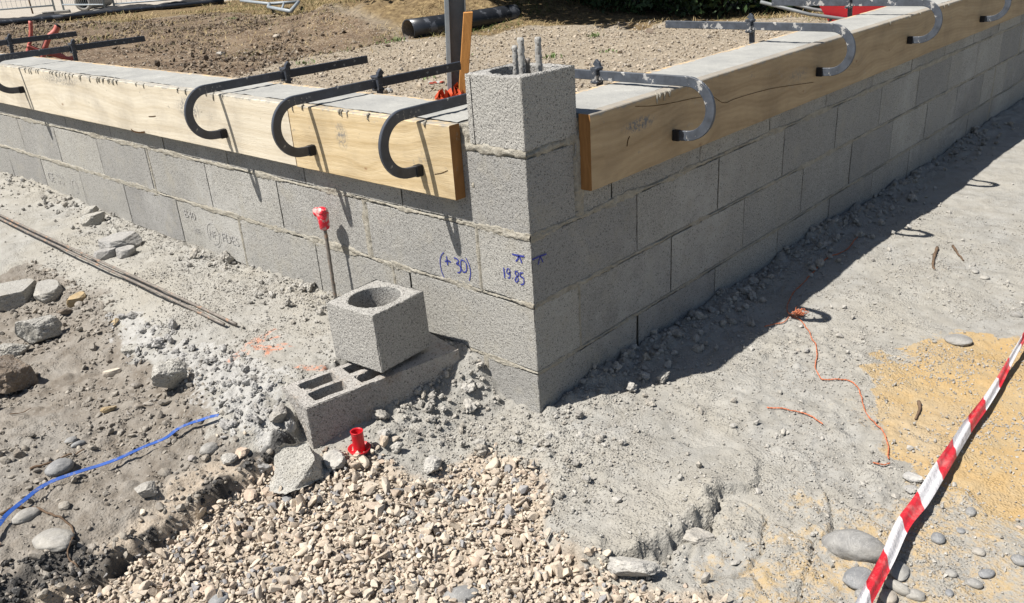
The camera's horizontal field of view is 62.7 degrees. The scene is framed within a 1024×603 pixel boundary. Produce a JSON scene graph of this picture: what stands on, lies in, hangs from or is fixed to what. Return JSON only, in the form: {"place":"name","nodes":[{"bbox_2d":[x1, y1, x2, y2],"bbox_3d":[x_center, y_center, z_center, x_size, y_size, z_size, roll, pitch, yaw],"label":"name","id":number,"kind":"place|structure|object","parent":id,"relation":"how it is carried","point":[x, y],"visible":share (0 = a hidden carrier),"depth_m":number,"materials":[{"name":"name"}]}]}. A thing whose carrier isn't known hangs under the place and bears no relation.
{"place":"outdoors","nodes":[
{"label":"outdoors","id":0,"kind":"place"},
{"bbox_2d":[6,0,330,51],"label":"sparse dry grass","id":1,"kind":"structure","parent":0,"point":[228,4],"depth_m":18.57,"materials":[{"name":"plant"}]},
{"bbox_2d":[2,0,825,59],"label":"dry grass","id":2,"kind":"structure","parent":0,"point":[489,28],"depth_m":12.04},
{"bbox_2d":[0,0,1023,602],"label":"ground","id":3,"kind":"structure","parent":0,"point":[986,180],"depth_m":2.49,"materials":[{"name":"soil"}]},
{"bbox_2d":[0,343,30,356],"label":"concrete chunk","id":4,"kind":"object","parent":3,"relation":"on","point":[15,349],"visible":0.86,"depth_m":2.95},
{"bbox_2d":[0,279,36,310],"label":"stone slab","id":5,"kind":"object","parent":3,"relation":"on","point":[15,294],"depth_m":3.34,"materials":[{"name":"stone"}]},
{"bbox_2d":[0,354,37,393],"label":"rock","id":6,"kind":"object","parent":3,"relation":"on","point":[16,375],"visible":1,"depth_m":2.69,"materials":[{"name":"stone"}]},
{"bbox_2d":[11,507,40,524],"bbox_3d":[-1.209,0.533,2.093,0.040,0.032,0.070,17,31,39],"label":"pebble","id":7,"kind":"object","parent":3,"relation":"on","point":[25,515],"visible":1,"depth_m":2.08,"materials":[{"name":"stone"}]},
{"bbox_2d":[15,314,62,343],"bbox_3d":[-1.698,0.108,3.027,0.136,0.116,0.091,0,24,8],"label":"concrete chunk","id":8,"kind":"object","parent":3,"relation":"on","point":[35,330],"visible":0.98,"depth_m":3.00,"materials":[{"name":"concrete"}]},
{"bbox_2d":[0,505,78,567],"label":"root","id":9,"kind":"object","parent":3,"relation":"on","point":[47,513],"visible":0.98,"depth_m":2.07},
{"bbox_2d":[33,279,62,303],"bbox_3d":[-1.856,-0.041,3.362,0.184,0.048,0.117,17,31,39],"label":"stone slab","id":10,"kind":"object","parent":3,"relation":"on","point":[48,290],"depth_m":3.32,"materials":[{"name":"stone"}]},
{"bbox_2d":[26,21,73,60],"bbox_3d":[-3.851,-2.112,6.921,0.402,0.391,0.070,-16,26,-25],"label":"overturned trestle","id":11,"kind":"object","parent":3,"relation":"on","point":[54,30],"visible":0.62,"depth_m":6.91,"materials":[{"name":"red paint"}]},
{"bbox_2d":[32,528,74,552],"bbox_3d":[-1.097,0.571,2.013,0.101,0.038,0.075,-3,24,3],"label":"pebble","id":12,"kind":"object","parent":3,"relation":"on","point":[54,540],"visible":0.94,"depth_m":1.99,"materials":[{"name":"stone"}]},
{"bbox_2d":[42,9,70,13],"bbox_3d":[-11.966,-7.570,22.102,0.660,0.140,0.225,-11,24,-15],"label":"fence foot","id":13,"kind":"object","parent":3,"relation":"on","point":[60,11],"visible":0.5,"depth_m":22.02},
{"bbox_2d":[0,0,55,10],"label":"fence panel","id":14,"kind":"object","parent":13,"relation":"on","point":[45,5],"visible":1,"depth_m":21.93,"materials":[{"name":"metal"}]},
{"bbox_2d":[60,0,105,9],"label":"fence panel","id":15,"kind":"object","parent":13,"relation":"on","point":[80,4],"visible":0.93,"depth_m":21.37,"materials":[{"name":"metal"}]},
{"bbox_2d":[30,449,84,469],"bbox_3d":[-1.236,0.430,2.288,0.138,0.016,0.018,-22,29,-35],"label":"twig","id":16,"kind":"object","parent":3,"relation":"on","point":[37,466],"visible":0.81,"depth_m":2.27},
{"bbox_2d":[44,458,73,476],"bbox_3d":[-1.207,0.441,2.240,0.058,0.038,0.073,17,31,39],"label":"pebble","id":17,"kind":"object","parent":3,"relation":"on","point":[59,466],"visible":1,"depth_m":2.22,"materials":[{"name":"stone"}]},
{"bbox_2d":[56,308,72,314],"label":"brown stone","id":18,"kind":"object","parent":3,"relation":"on","point":[65,311],"visible":1,"depth_m":3.16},
{"bbox_2d":[64,436,76,443],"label":"grey stone","id":19,"kind":"object","parent":3,"relation":"on","point":[71,439],"visible":1,"depth_m":2.36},
{"bbox_2d":[66,291,86,307],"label":"yellow stone","id":20,"kind":"object","parent":3,"relation":"on","point":[73,299],"visible":0.85,"depth_m":3.23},
{"bbox_2d":[71,440,85,447],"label":"grey stone","id":21,"kind":"object","parent":3,"relation":"on","point":[78,443],"visible":1,"depth_m":2.35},
{"bbox_2d":[80,205,98,215],"bbox_3d":[-2.083,-0.442,4.157,0.082,0.050,0.099,17,31,39],"label":"block fragment","id":22,"kind":"object","parent":3,"relation":"on","point":[89,209],"visible":0.52,"depth_m":4.13,"materials":[{"name":"concrete"}]},
{"bbox_2d":[80,211,104,226],"bbox_3d":[-2.010,-0.395,4.038,0.066,0.050,0.123,17,31,39],"label":"block fragment","id":23,"kind":"object","parent":3,"relation":"on","point":[95,218],"visible":0.98,"depth_m":4.01,"materials":[{"name":"concrete"}]},
{"bbox_2d":[74,0,111,10],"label":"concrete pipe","id":24,"kind":"object","parent":3,"relation":"on","point":[107,3],"visible":0.56,"depth_m":23.26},
{"bbox_2d":[92,247,116,260],"bbox_3d":[-1.740,-0.199,3.599,0.053,0.045,0.104,17,31,39],"label":"mortar slab","id":25,"kind":"object","parent":3,"relation":"on","point":[104,254],"depth_m":3.58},
{"bbox_2d":[100,405,116,412],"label":"cream stone","id":26,"kind":"object","parent":3,"relation":"on","point":[107,409],"visible":1,"depth_m":2.49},
{"bbox_2d":[0,414,218,525],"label":"plastic strap","id":27,"kind":"object","parent":3,"relation":"on","point":[18,504],"visible":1,"depth_m":2.23,"materials":[{"name":"plastic"}]},
{"bbox_2d":[0,0,218,22],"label":"drain sheeting","id":28,"kind":"object","parent":3,"relation":"on","point":[119,7],"visible":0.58,"depth_m":20.36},
{"bbox_2d":[102,368,121,376],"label":"cream stone","id":29,"kind":"object","parent":3,"relation":"on","point":[110,372],"visible":1,"depth_m":2.73,"materials":[{"name":"stone"}]},
{"bbox_2d":[0,0,224,25],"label":"long pipe","id":30,"kind":"object","parent":3,"relation":"on","point":[109,12],"visible":0.92,"depth_m":19.98,"materials":[{"name":"black metal"}]},
{"bbox_2d":[0,218,224,325],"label":"steel rod","id":31,"kind":"object","parent":3,"relation":"on","point":[135,282],"visible":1,"depth_m":3.27,"materials":[{"name":"metal"}]},
{"bbox_2d":[0,214,237,325],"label":"steel rod","id":32,"kind":"object","parent":3,"relation":"on","point":[143,281],"visible":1,"depth_m":3.28,"materials":[{"name":"metal"}]},
{"bbox_2d":[98,231,141,249],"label":"stone","id":33,"kind":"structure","parent":3,"relation":"on","point":[119,239],"depth_m":3.66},
{"bbox_2d":[116,245,136,258],"bbox_3d":[-1.647,-0.210,3.595,0.077,0.043,0.079,17,31,39],"label":"mortar slab","id":34,"kind":"object","parent":3,"relation":"on","point":[126,251],"depth_m":3.57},
{"bbox_2d":[120,345,138,354],"bbox_3d":[-1.297,0.161,2.856,0.061,0.026,0.040,-9,24,-12],"label":"chunk","id":35,"kind":"object","parent":3,"relation":"on","point":[127,349],"visible":0.84,"depth_m":2.84,"materials":[{"name":"stone"}]},
{"bbox_2d":[0,260,272,602],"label":"dirt clods","id":36,"kind":"object","parent":3,"relation":"on","point":[37,554],"visible":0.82,"depth_m":2.38,"materials":[{"name":"soil"}]},
{"bbox_2d":[112,0,167,5],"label":"fence panel","id":37,"kind":"object","parent":3,"relation":"on","point":[116,3],"visible":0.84,"depth_m":20.75,"materials":[{"name":"metal"}]},
{"bbox_2d":[134,481,157,497],"bbox_3d":[-0.934,0.480,2.145,0.051,0.034,0.056,-15,26,-25],"label":"cement lump","id":38,"kind":"object","parent":3,"relation":"on","point":[146,489],"visible":1,"depth_m":2.13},
{"bbox_2d":[0,438,295,602],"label":"bitumen crumbs","id":39,"kind":"object","parent":3,"relation":"on","point":[15,591],"visible":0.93,"depth_m":1.96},
{"bbox_2d":[151,358,187,388],"bbox_3d":[-1.023,0.225,2.522,0.101,0.095,0.079,-11,25,-16],"label":"concrete chunk","id":40,"kind":"object","parent":3,"relation":"on","point":[171,373],"visible":1,"depth_m":2.50,"materials":[{"name":"concrete"}]},
{"bbox_2d":[104,309,306,491],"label":"white cement lumps","id":41,"kind":"object","parent":3,"relation":"on","point":[158,342],"visible":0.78,"depth_m":2.50,"materials":[{"name":"concrete"}]},
{"bbox_2d":[0,2,412,77],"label":"soil clods","id":42,"kind":"object","parent":3,"relation":"on","point":[264,62],"visible":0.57,"depth_m":12.31,"materials":[{"name":"soil"}]},
{"bbox_2d":[199,442,218,454],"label":"grey stone","id":43,"kind":"object","parent":3,"relation":"on","point":[209,447],"visible":0.98,"depth_m":2.26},
{"bbox_2d":[208,592,229,602],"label":"river stone","id":44,"kind":"object","parent":3,"relation":"on","point":[216,599],"visible":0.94,"depth_m":1.90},
{"bbox_2d":[220,453,236,464],"bbox_3d":[-0.756,0.416,2.243,0.044,0.027,0.043,17,31,39],"label":"cement lump","id":45,"kind":"object","parent":3,"relation":"on","point":[228,458],"visible":1,"depth_m":2.23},
{"bbox_2d":[235,447,249,459],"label":"orange stone","id":46,"kind":"object","parent":3,"relation":"on","point":[241,452],"visible":1,"depth_m":2.25,"materials":[{"name":"stone"}]},
{"bbox_2d":[240,0,299,12],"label":"lying barrier","id":47,"kind":"object","parent":3,"relation":"on","point":[296,3],"visible":1,"depth_m":18.23,"materials":[{"name":"metal"}]},
{"bbox_2d":[269,403,286,422],"bbox_3d":[-0.651,0.309,2.332,0.051,0.048,0.083,-11,25,-17],"label":"cement lump","id":48,"kind":"object","parent":3,"relation":"on","point":[278,414],"visible":1,"depth_m":2.31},
{"bbox_2d":[282,494,291,503],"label":"river stone","id":49,"kind":"object","parent":3,"relation":"on","point":[286,497],"visible":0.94,"depth_m":2.18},
{"bbox_2d":[268,442,330,493],"bbox_3d":[-0.564,0.422,2.225,0.184,0.106,0.097,-21,29,-34],"label":"concrete chunk","id":50,"kind":"object","parent":3,"relation":"on","point":[298,465],"visible":0.98,"depth_m":2.21,"materials":[{"name":"concrete"}]},
{"bbox_2d":[313,207,336,297],"bbox_3d":[-0.623,-0.135,2.859,0.064,0.392,0.042,17,31,39],"label":"marker rebar","id":51,"kind":"object","parent":3,"relation":"on","point":[321,214],"visible":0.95,"depth_m":2.79,"materials":[{"name":"metal"}]},
{"bbox_2d":[323,449,346,471],"bbox_3d":[-0.483,0.429,2.289,0.075,0.053,0.069,17,31,39],"label":"concrete chunk","id":52,"kind":"object","parent":3,"relation":"on","point":[334,459],"visible":0.96,"depth_m":2.27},
{"bbox_2d":[348,427,370,454],"bbox_3d":[-0.422,0.385,2.308,0.064,0.070,0.064,17,31,39],"label":"rebar cap","id":53,"kind":"object","parent":3,"relation":"on","point":[359,443],"visible":0.98,"depth_m":2.30,"materials":[{"name":"red plastic"}]},
{"bbox_2d":[282,333,459,448],"bbox_3d":[-0.402,0.283,2.505,0.502,0.201,0.167,-20,28,-33],"label":"hollow block","id":54,"kind":"object","parent":3,"relation":"on","point":[330,409],"depth_m":2.40,"materials":[{"name":"concrete"}]},
{"bbox_2d":[326,279,430,372],"bbox_3d":[-0.393,0.067,2.488,0.220,0.188,0.212,17,31,39],"label":"pillar block","id":55,"kind":"object","parent":54,"relation":"on","point":[380,326],"depth_m":2.43,"materials":[{"name":"concrete"}]},
{"bbox_2d":[380,435,387,447],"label":"cream stone","id":56,"kind":"object","parent":3,"relation":"on","point":[383,441],"visible":1,"depth_m":2.33,"materials":[{"name":"stone"}]},
{"bbox_2d":[382,585,395,594],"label":"river stone","id":57,"kind":"object","parent":3,"relation":"on","point":[392,588],"visible":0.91,"depth_m":1.91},
{"bbox_2d":[423,455,441,474],"bbox_3d":[-0.216,0.445,2.270,0.052,0.048,0.064,17,31,39],"label":"mortar lump","id":58,"kind":"object","parent":3,"relation":"on","point":[432,463],"visible":1,"depth_m":2.25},
{"bbox_2d":[434,82,463,99],"bbox_3d":[-0.382,-1.303,5.483,0.265,0.255,0.205,-4,24,1],"label":"plastic film","id":59,"kind":"object","parent":3,"relation":"on","point":[440,94],"visible":0.16,"depth_m":5.44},
{"bbox_2d":[84,4,821,98],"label":"yard gravel","id":60,"kind":"structure","parent":3,"relation":"on","point":[589,64],"depth_m":8.97,"materials":[{"name":"gravel"}]},
{"bbox_2d":[444,0,465,92],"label":"steel post","id":61,"kind":"object","parent":3,"relation":"on","point":[454,10],"depth_m":5.41,"materials":[{"name":"metal"}]},
{"bbox_2d":[442,585,479,602],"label":"river stone","id":62,"kind":"object","parent":3,"relation":"on","point":[461,593],"visible":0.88,"depth_m":1.86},
{"bbox_2d":[402,4,521,38],"bbox_3d":[-0.624,-3.674,11.060,1.837,0.271,0.271,-23,30,-37],"label":"drain pipe","id":63,"kind":"object","parent":3,"relation":"on","point":[419,27],"visible":0.69,"depth_m":10.76,"materials":[{"name":"black plastic"}]},
{"bbox_2d":[459,11,472,92],"bbox_3d":[-0.309,-1.450,5.419,0.178,0.783,0.060,-5,24,-3],"label":"wooden stake","id":64,"kind":"object","parent":3,"relation":"on","point":[466,39],"visible":0.52,"depth_m":5.32,"materials":[{"name":"orange wood"}]},
{"bbox_2d":[0,121,1018,533],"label":"mortar clods","id":65,"kind":"object","parent":3,"relation":"on","point":[470,405],"visible":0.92,"depth_m":2.80,"materials":[{"name":"concrete"}]},
{"bbox_2d":[0,430,1022,602],"bbox_3d":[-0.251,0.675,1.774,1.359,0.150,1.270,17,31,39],"label":"crushed gravel","id":66,"kind":"structure","parent":3,"relation":"on","point":[137,587],"depth_m":2.02,"materials":[{"name":"gravel"}]},
{"bbox_2d":[0,0,1023,413],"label":"block wall","id":67,"kind":"structure","parent":3,"relation":"on","point":[534,272],"depth_m":2.90,"materials":[{"name":"concrete"}]},
{"bbox_2d":[0,63,296,165],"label":"formwork board","id":68,"kind":"object","parent":67,"relation":"attached to","point":[156,109],"visible":0.98,"depth_m":3.39,"materials":[{"name":"brown wood"}]},
{"bbox_2d":[0,31,76,52],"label":"formwork clamp","id":69,"kind":"object","parent":68,"relation":"attached to","point":[9,41],"visible":0.97,"depth_m":5.05,"materials":[{"name":"metal"}]},
{"bbox_2d":[0,36,145,93],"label":"formwork clamp","id":70,"kind":"object","parent":68,"relation":"attached to","point":[73,47],"visible":0.98,"depth_m":4.36,"materials":[{"name":"metal"}]},
{"bbox_2d":[184,55,367,139],"bbox_3d":[-0.863,-0.792,3.193,0.036,0.228,0.821,17,31,39],"label":"formwork clamp","id":71,"kind":"object","parent":68,"relation":"attached to","point":[285,73],"visible":0.96,"depth_m":3.06,"materials":[{"name":"metal"}]},
{"bbox_2d":[1,53,434,100],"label":"formwork board","id":72,"kind":"object","parent":67,"relation":"attached to","point":[237,78],"visible":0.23,"depth_m":3.37,"materials":[{"name":"brown wood"}]},
{"bbox_2d":[288,103,465,200],"bbox_3d":[-0.432,-0.469,2.540,0.758,0.217,0.045,17,31,39],"label":"formwork board","id":73,"kind":"object","parent":67,"relation":"attached to","point":[344,141],"visible":0.85,"depth_m":2.50,"materials":[{"name":"yellow wood"}]},
{"bbox_2d":[271,61,460,156],"bbox_3d":[-0.462,-0.670,2.850,0.036,0.228,0.821,17,31,39],"label":"formwork clamp","id":74,"kind":"object","parent":73,"relation":"attached to","point":[378,82],"visible":0.98,"depth_m":2.71,"materials":[{"name":"metal"}]},
{"bbox_2d":[378,93,466,178],"bbox_3d":[-0.082,-0.554,2.525,0.036,0.228,0.821,17,31,39],"label":"formwork clamp","id":75,"kind":"object","parent":73,"relation":"attached to","point":[389,164],"visible":0.7,"depth_m":2.31,"materials":[{"name":"metal"}]},
{"bbox_2d":[576,6,887,93],"bbox_3d":[2.440,-1.671,4.845,0.027,0.208,7.140,17,31,39],"label":"formwork board","id":76,"kind":"object","parent":67,"relation":"attached to","point":[717,53],"visible":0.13,"depth_m":3.15,"materials":[{"name":"brown wood"}]},
{"bbox_2d":[578,0,1023,190],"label":"formwork board","id":77,"kind":"object","parent":67,"relation":"attached to","point":[622,139],"visible":0.9,"depth_m":2.90,"materials":[{"name":"beige wood"}]},
{"bbox_2d":[575,59,715,140],"bbox_3d":[0.290,-0.661,2.712,0.821,0.228,0.036,17,31,39],"label":"formwork clamp","id":78,"kind":"object","parent":77,"relation":"attached to","point":[596,74],"visible":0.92,"depth_m":2.54,"materials":[{"name":"grey metal"}]},
{"bbox_2d":[665,13,855,76],"bbox_3d":[0.970,-1.036,3.375,0.821,0.228,0.036,17,31,39],"label":"formwork clamp","id":79,"kind":"object","parent":77,"relation":"attached to","point":[750,25],"visible":0.98,"depth_m":3.26,"materials":[{"name":"grey metal"}]},
{"bbox_2d":[771,0,942,43],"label":"formwork clamp","id":80,"kind":"object","parent":77,"relation":"attached to","point":[934,7],"visible":0.96,"depth_m":3.90,"materials":[{"name":"grey metal"}]},
{"bbox_2d":[980,0,1011,21],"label":"formwork clamp","id":81,"kind":"object","parent":77,"relation":"attached to","point":[1003,11],"visible":0.94,"depth_m":4.59,"materials":[{"name":"grey metal"}]},
{"bbox_2d":[0,167,1023,602],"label":"cement crumbs","id":82,"kind":"object","parent":3,"relation":"on","point":[698,465],"visible":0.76,"depth_m":2.50,"materials":[{"name":"concrete"}]},
{"bbox_2d":[25,197,1023,602],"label":"cement grains","id":83,"kind":"object","parent":3,"relation":"on","point":[489,421],"visible":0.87,"depth_m":2.49},
{"bbox_2d":[566,0,641,11],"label":"hedge bush","id":84,"kind":"object","parent":3,"relation":"on","point":[594,4],"visible":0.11,"depth_m":12.36,"materials":[{"name":"green plant"}]},
{"bbox_2d":[607,556,660,576],"bbox_3d":[0.270,0.589,1.864,0.118,0.052,0.056,1,24,11],"label":"rock","id":85,"kind":"object","parent":3,"relation":"on","point":[625,566],"visible":1,"depth_m":1.85,"materials":[{"name":"stone"}]},
{"bbox_2d":[583,0,714,15],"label":"hedge bush","id":86,"kind":"object","parent":3,"relation":"on","point":[645,4],"visible":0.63,"depth_m":11.65,"materials":[{"name":"green plant"}]},
{"bbox_2d":[682,527,714,545],"bbox_3d":[0.429,0.553,1.974,0.101,0.035,0.058,2,24,13],"label":"stone","id":87,"kind":"object","parent":3,"relation":"on","point":[697,536],"visible":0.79,"depth_m":1.96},
{"bbox_2d":[640,0,801,18],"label":"hedge bush","id":88,"kind":"object","parent":3,"relation":"on","point":[719,5],"visible":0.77,"depth_m":11.09,"materials":[{"name":"green plant"}]},
{"bbox_2d":[767,407,822,423],"bbox_3d":[0.807,0.316,2.387,0.161,0.015,0.030,13,29,34],"label":"twine","id":89,"kind":"object","parent":3,"relation":"on","point":[794,411],"visible":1,"depth_m":2.40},
{"bbox_2d":[760,0,885,21],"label":"wheelbarrow","id":90,"kind":"object","parent":3,"relation":"on","point":[832,13],"visible":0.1,"depth_m":7.95,"materials":[{"name":"red metal"}]},
{"bbox_2d":[787,237,889,458],"bbox_3d":[1.117,0.043,2.972,0.282,0.037,1.728,4,25,18],"label":"twine","id":91,"kind":"object","parent":3,"relation":"on","point":[797,312],"visible":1,"depth_m":2.81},
{"bbox_2d":[821,529,883,562],"bbox_3d":[0.774,0.553,1.901,0.141,0.069,0.078,3,24,15],"label":"pebble","id":92,"kind":"object","parent":3,"relation":"on","point":[857,545],"visible":0.88,"depth_m":1.88,"materials":[{"name":"stone"}]},
{"bbox_2d":[842,566,871,589],"bbox_3d":[0.754,0.600,1.824,0.062,0.027,0.073,17,31,39],"label":"pebble","id":93,"kind":"object","parent":3,"relation":"on","point":[855,578],"visible":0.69,"depth_m":1.81,"materials":[{"name":"stone"}]},
{"bbox_2d":[879,589,896,602],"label":"pebble","id":94,"kind":"object","parent":3,"relation":"on","point":[887,596],"visible":1,"depth_m":1.77,"materials":[{"name":"stone"}]},
{"bbox_2d":[885,579,909,595],"bbox_3d":[0.824,0.611,1.797,0.056,0.027,0.022,17,31,39],"label":"pebble","id":95,"kind":"object","parent":3,"relation":"on","point":[898,587],"visible":1,"depth_m":1.79,"materials":[{"name":"stone"}]},
{"bbox_2d":[890,561,909,581],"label":"pebble","id":96,"kind":"object","parent":3,"relation":"on","point":[899,570],"visible":0.89,"depth_m":1.83,"materials":[{"name":"stone"}]},
{"bbox_2d":[904,485,917,492],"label":"white stone","id":97,"kind":"object","parent":3,"relation":"on","point":[910,488],"visible":0.99,"depth_m":2.08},
{"bbox_2d":[902,471,922,482],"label":"white stone","id":98,"kind":"object","parent":3,"relation":"on","point":[909,476],"visible":1,"depth_m":2.11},
{"bbox_2d":[905,589,925,601],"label":"pebble","id":99,"kind":"object","parent":3,"relation":"on","point":[916,595],"visible":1,"depth_m":1.77,"materials":[{"name":"stone"}]},
{"bbox_2d":[914,400,921,419],"bbox_3d":[1.157,0.310,2.393,0.015,0.013,0.102,9,27,26],"label":"twig","id":100,"kind":"object","parent":3,"relation":"on","point":[919,403],"visible":1,"depth_m":2.40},
{"bbox_2d":[932,246,938,269],"bbox_3d":[1.709,-0.176,3.401,0.019,0.020,0.240,9,27,27],"label":"twig","id":101,"kind":"object","parent":3,"relation":"on","point":[934,255],"visible":1,"depth_m":3.41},
{"bbox_2d":[931,532,945,543],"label":"pebble","id":102,"kind":"object","parent":3,"relation":"on","point":[938,538],"visible":1,"depth_m":1.91,"materials":[{"name":"stone"}]},
{"bbox_2d":[855,332,1023,602],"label":"barrier tape","id":103,"kind":"object","parent":3,"relation":"on","point":[914,509],"visible":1,"depth_m":2.02,"materials":[{"name":"plastic"}]},
{"bbox_2d":[945,589,953,596],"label":"pebble","id":104,"kind":"object","parent":3,"relation":"on","point":[949,592],"visible":1,"depth_m":1.78,"materials":[{"name":"stone"}]},
{"bbox_2d":[944,569,957,577],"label":"pebble","id":105,"kind":"object","parent":3,"relation":"on","point":[951,573],"visible":1,"depth_m":1.82,"materials":[{"name":"stone"}]},
{"bbox_2d":[944,333,972,345],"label":"flat stone","id":106,"kind":"object","parent":3,"relation":"on","point":[958,339],"visible":1,"depth_m":2.74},
{"bbox_2d":[965,507,975,516],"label":"pebble","id":107,"kind":"object","parent":3,"relation":"on","point":[971,511],"visible":1,"depth_m":1.99,"materials":[{"name":"stone"}]},
{"bbox_2d":[964,578,983,588],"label":"pebble","id":108,"kind":"object","parent":3,"relation":"on","point":[974,583],"visible":1,"depth_m":1.79,"materials":[{"name":"stone"}]},
{"bbox_2d":[972,547,985,555],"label":"pebble","id":109,"kind":"object","parent":3,"relation":"on","point":[978,551],"visible":1,"depth_m":1.87,"materials":[{"name":"stone"}]},
{"bbox_2d":[978,569,994,578],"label":"pebble","id":110,"kind":"object","parent":3,"relation":"on","point":[986,573],"visible":1,"depth_m":1.82,"materials":[{"name":"stone"}]},
{"bbox_2d":[1010,312,1022,317],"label":"pebble","id":111,"kind":"object","parent":3,"relation":"on","point":[1016,314],"visible":1,"depth_m":2.90,"materials":[{"name":"stone"}]},
{"bbox_2d":[1010,554,1023,566],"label":"pebble","id":112,"kind":"object","parent":3,"relation":"on","point":[1017,559],"visible":1,"depth_m":1.83,"materials":[{"name":"stone"}]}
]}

